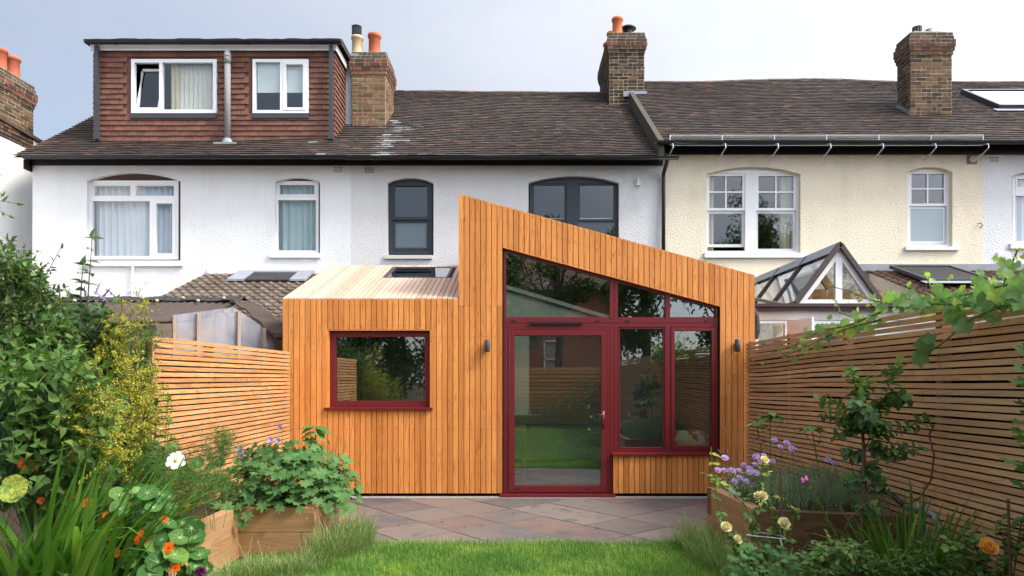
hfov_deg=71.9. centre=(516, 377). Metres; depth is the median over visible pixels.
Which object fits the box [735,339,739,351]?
wall lamp
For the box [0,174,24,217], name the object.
overhanging tree
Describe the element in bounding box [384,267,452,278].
roof window
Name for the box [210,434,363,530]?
geranium
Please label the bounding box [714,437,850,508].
scabious
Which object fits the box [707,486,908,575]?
raised bed
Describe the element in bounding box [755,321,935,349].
window
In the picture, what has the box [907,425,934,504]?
plant stem
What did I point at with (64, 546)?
crocosmia
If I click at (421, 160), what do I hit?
terraced house
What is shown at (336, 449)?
grey leaved sprig
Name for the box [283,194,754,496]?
garden extension
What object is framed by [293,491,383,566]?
long grass
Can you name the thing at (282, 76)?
window
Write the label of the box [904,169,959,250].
window
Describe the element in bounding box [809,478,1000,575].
crocosmia
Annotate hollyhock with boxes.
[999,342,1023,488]
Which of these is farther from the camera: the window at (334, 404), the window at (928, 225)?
the window at (928, 225)
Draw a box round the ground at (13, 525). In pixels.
[0,503,108,575]
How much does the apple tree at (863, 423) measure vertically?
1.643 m
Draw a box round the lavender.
[717,420,899,511]
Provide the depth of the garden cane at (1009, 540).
3.90 m
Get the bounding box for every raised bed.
[166,488,346,575]
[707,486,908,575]
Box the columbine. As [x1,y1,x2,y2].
[794,529,884,575]
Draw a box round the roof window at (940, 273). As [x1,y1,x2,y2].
[889,265,1002,282]
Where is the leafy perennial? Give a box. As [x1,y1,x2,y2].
[141,392,177,527]
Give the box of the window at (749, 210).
[704,168,806,257]
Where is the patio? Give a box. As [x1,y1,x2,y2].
[238,498,707,545]
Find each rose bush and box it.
[699,447,799,575]
[939,514,1023,575]
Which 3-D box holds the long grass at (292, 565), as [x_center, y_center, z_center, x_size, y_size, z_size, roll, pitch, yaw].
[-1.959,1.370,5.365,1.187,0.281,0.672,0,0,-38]
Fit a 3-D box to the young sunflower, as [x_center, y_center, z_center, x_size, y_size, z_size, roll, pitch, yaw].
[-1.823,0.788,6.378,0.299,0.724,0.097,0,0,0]
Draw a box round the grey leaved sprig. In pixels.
[324,434,346,469]
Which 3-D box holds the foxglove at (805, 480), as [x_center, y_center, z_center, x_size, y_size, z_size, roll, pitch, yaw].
[2.012,1.071,4.599,0.358,0.878,0.064,0,0,-9]
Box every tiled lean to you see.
[162,267,326,316]
[844,264,1023,335]
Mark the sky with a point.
(460, 45)
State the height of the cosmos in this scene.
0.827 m
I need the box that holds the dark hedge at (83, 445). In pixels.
[0,336,142,531]
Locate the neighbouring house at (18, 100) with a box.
[0,47,42,344]
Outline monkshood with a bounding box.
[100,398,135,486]
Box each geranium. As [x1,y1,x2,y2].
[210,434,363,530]
[720,541,800,575]
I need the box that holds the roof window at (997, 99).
[960,89,1023,110]
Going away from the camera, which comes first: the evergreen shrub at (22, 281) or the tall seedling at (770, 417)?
the evergreen shrub at (22, 281)
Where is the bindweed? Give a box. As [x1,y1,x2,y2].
[0,312,132,524]
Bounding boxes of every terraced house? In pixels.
[13,24,396,300]
[345,16,678,458]
[629,25,998,339]
[846,80,1023,309]
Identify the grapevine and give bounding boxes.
[748,248,1023,390]
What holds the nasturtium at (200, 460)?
in the raised bed at (271, 528)
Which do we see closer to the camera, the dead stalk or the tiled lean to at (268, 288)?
the dead stalk
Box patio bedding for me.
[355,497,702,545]
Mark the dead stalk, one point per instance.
(207, 442)
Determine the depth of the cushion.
9.29 m
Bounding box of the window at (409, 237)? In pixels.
[384,179,432,258]
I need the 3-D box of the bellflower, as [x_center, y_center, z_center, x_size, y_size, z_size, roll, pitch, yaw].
[-2.230,0.794,6.281,0.189,0.744,0.739,0,0,16]
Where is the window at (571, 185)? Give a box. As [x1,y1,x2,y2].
[529,177,617,237]
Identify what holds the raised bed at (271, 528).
on the lawn at (463, 548)
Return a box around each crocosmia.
[0,438,233,575]
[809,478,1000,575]
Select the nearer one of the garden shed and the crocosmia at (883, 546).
the crocosmia at (883, 546)
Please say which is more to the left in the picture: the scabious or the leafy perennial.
the leafy perennial
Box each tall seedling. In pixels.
[745,422,769,472]
[750,412,785,493]
[793,425,829,507]
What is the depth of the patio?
7.63 m
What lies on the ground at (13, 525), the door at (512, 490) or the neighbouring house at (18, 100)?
the neighbouring house at (18, 100)
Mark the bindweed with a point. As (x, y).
(29, 371)
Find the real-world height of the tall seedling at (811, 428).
0.685 m
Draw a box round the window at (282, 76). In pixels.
[252,59,308,113]
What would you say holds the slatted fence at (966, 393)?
on the ground at (13, 525)
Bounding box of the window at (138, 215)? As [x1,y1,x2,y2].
[81,174,182,266]
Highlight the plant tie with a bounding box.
[747,532,785,548]
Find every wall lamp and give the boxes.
[485,340,489,351]
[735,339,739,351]
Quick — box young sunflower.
[299,425,330,498]
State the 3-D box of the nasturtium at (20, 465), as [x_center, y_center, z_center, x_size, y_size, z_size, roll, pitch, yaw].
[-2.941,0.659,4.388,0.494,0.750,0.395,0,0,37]
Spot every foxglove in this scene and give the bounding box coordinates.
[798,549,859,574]
[801,476,838,540]
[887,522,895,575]
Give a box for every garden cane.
[780,468,783,572]
[1006,499,1011,575]
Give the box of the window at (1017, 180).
[1009,174,1023,248]
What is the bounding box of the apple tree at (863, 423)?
[813,359,932,575]
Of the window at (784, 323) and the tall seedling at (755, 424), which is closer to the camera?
the tall seedling at (755, 424)
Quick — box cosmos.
[108,425,246,530]
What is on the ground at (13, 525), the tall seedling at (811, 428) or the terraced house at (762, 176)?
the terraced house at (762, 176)
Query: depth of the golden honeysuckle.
4.83 m
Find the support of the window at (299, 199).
in the terraced house at (169, 165)
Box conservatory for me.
[755,241,972,349]
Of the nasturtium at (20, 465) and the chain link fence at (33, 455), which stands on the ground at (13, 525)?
the chain link fence at (33, 455)
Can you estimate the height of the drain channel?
0.026 m
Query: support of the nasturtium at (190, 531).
attached to the raised bed at (271, 528)
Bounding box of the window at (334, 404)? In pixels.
[324,331,432,409]
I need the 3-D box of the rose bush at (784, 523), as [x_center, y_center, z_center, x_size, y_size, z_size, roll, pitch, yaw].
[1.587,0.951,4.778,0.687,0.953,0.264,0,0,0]
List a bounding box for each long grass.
[207,536,331,575]
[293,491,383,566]
[666,508,818,575]
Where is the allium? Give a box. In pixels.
[194,566,206,575]
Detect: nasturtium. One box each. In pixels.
[0,425,84,520]
[0,474,213,575]
[165,456,223,519]
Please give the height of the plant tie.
0.107 m
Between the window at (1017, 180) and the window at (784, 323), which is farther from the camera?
the window at (1017, 180)
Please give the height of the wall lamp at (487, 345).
0.153 m
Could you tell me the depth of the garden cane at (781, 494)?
4.71 m
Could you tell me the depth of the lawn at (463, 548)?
5.77 m
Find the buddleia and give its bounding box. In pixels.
[41,228,148,521]
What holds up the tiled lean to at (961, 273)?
on the ground at (13, 525)
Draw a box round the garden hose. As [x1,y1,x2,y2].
[848,489,942,531]
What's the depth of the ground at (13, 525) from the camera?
7.28 m
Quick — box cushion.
[675,430,709,444]
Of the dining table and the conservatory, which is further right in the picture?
the conservatory
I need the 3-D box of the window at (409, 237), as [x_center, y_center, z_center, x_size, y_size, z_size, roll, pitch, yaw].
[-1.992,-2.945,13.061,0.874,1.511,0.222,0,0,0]
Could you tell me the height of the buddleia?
2.642 m
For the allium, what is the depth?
3.89 m
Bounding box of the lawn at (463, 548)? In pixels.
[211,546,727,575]
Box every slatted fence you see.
[143,336,289,516]
[746,307,1023,575]
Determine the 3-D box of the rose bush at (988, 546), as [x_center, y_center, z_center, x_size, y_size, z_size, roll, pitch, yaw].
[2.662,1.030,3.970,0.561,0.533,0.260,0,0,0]
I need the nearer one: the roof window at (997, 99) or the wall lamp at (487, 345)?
the wall lamp at (487, 345)
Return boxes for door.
[500,327,615,496]
[787,317,813,344]
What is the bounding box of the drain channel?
[350,496,706,498]
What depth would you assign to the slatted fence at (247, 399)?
6.93 m
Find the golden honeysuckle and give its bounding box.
[50,282,179,493]
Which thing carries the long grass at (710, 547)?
on the lawn at (463, 548)
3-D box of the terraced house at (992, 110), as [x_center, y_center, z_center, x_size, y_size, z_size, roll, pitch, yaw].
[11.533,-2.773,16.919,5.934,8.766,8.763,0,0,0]
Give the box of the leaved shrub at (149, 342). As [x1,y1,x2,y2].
[119,315,172,482]
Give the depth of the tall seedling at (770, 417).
6.20 m
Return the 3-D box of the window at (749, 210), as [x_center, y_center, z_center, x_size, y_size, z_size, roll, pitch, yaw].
[4.379,-3.059,13.147,1.877,1.701,0.395,0,0,0]
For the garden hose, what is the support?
on the lavender
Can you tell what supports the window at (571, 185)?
in the terraced house at (421, 160)
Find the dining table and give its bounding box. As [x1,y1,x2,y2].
[515,425,526,480]
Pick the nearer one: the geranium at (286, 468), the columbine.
the columbine
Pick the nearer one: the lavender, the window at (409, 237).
the lavender
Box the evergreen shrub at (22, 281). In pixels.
[0,233,104,575]
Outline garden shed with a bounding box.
[4,296,282,497]
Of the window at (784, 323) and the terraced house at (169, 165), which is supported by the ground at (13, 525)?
the terraced house at (169, 165)
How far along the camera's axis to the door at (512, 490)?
9.03 m
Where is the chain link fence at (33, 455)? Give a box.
[0,380,143,575]
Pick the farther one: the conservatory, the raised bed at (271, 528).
the conservatory
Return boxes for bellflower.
[236,424,283,501]
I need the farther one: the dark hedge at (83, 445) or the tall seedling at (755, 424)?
the tall seedling at (755, 424)
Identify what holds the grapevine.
attached to the slatted fence at (966, 393)
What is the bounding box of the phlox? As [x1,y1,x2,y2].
[866,533,964,575]
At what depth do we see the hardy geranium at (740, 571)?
4.52 m
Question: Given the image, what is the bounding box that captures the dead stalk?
[199,441,240,514]
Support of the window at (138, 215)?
in the terraced house at (169, 165)
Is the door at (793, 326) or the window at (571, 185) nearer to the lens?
the door at (793, 326)
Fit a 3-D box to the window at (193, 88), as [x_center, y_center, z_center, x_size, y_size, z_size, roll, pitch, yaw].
[-6.566,-5.586,13.615,1.636,1.033,0.200,0,0,0]
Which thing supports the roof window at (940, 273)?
in the tiled lean to at (961, 273)
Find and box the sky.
[0,0,1023,140]
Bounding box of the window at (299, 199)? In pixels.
[269,179,320,257]
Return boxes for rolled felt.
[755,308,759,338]
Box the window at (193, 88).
[131,59,216,113]

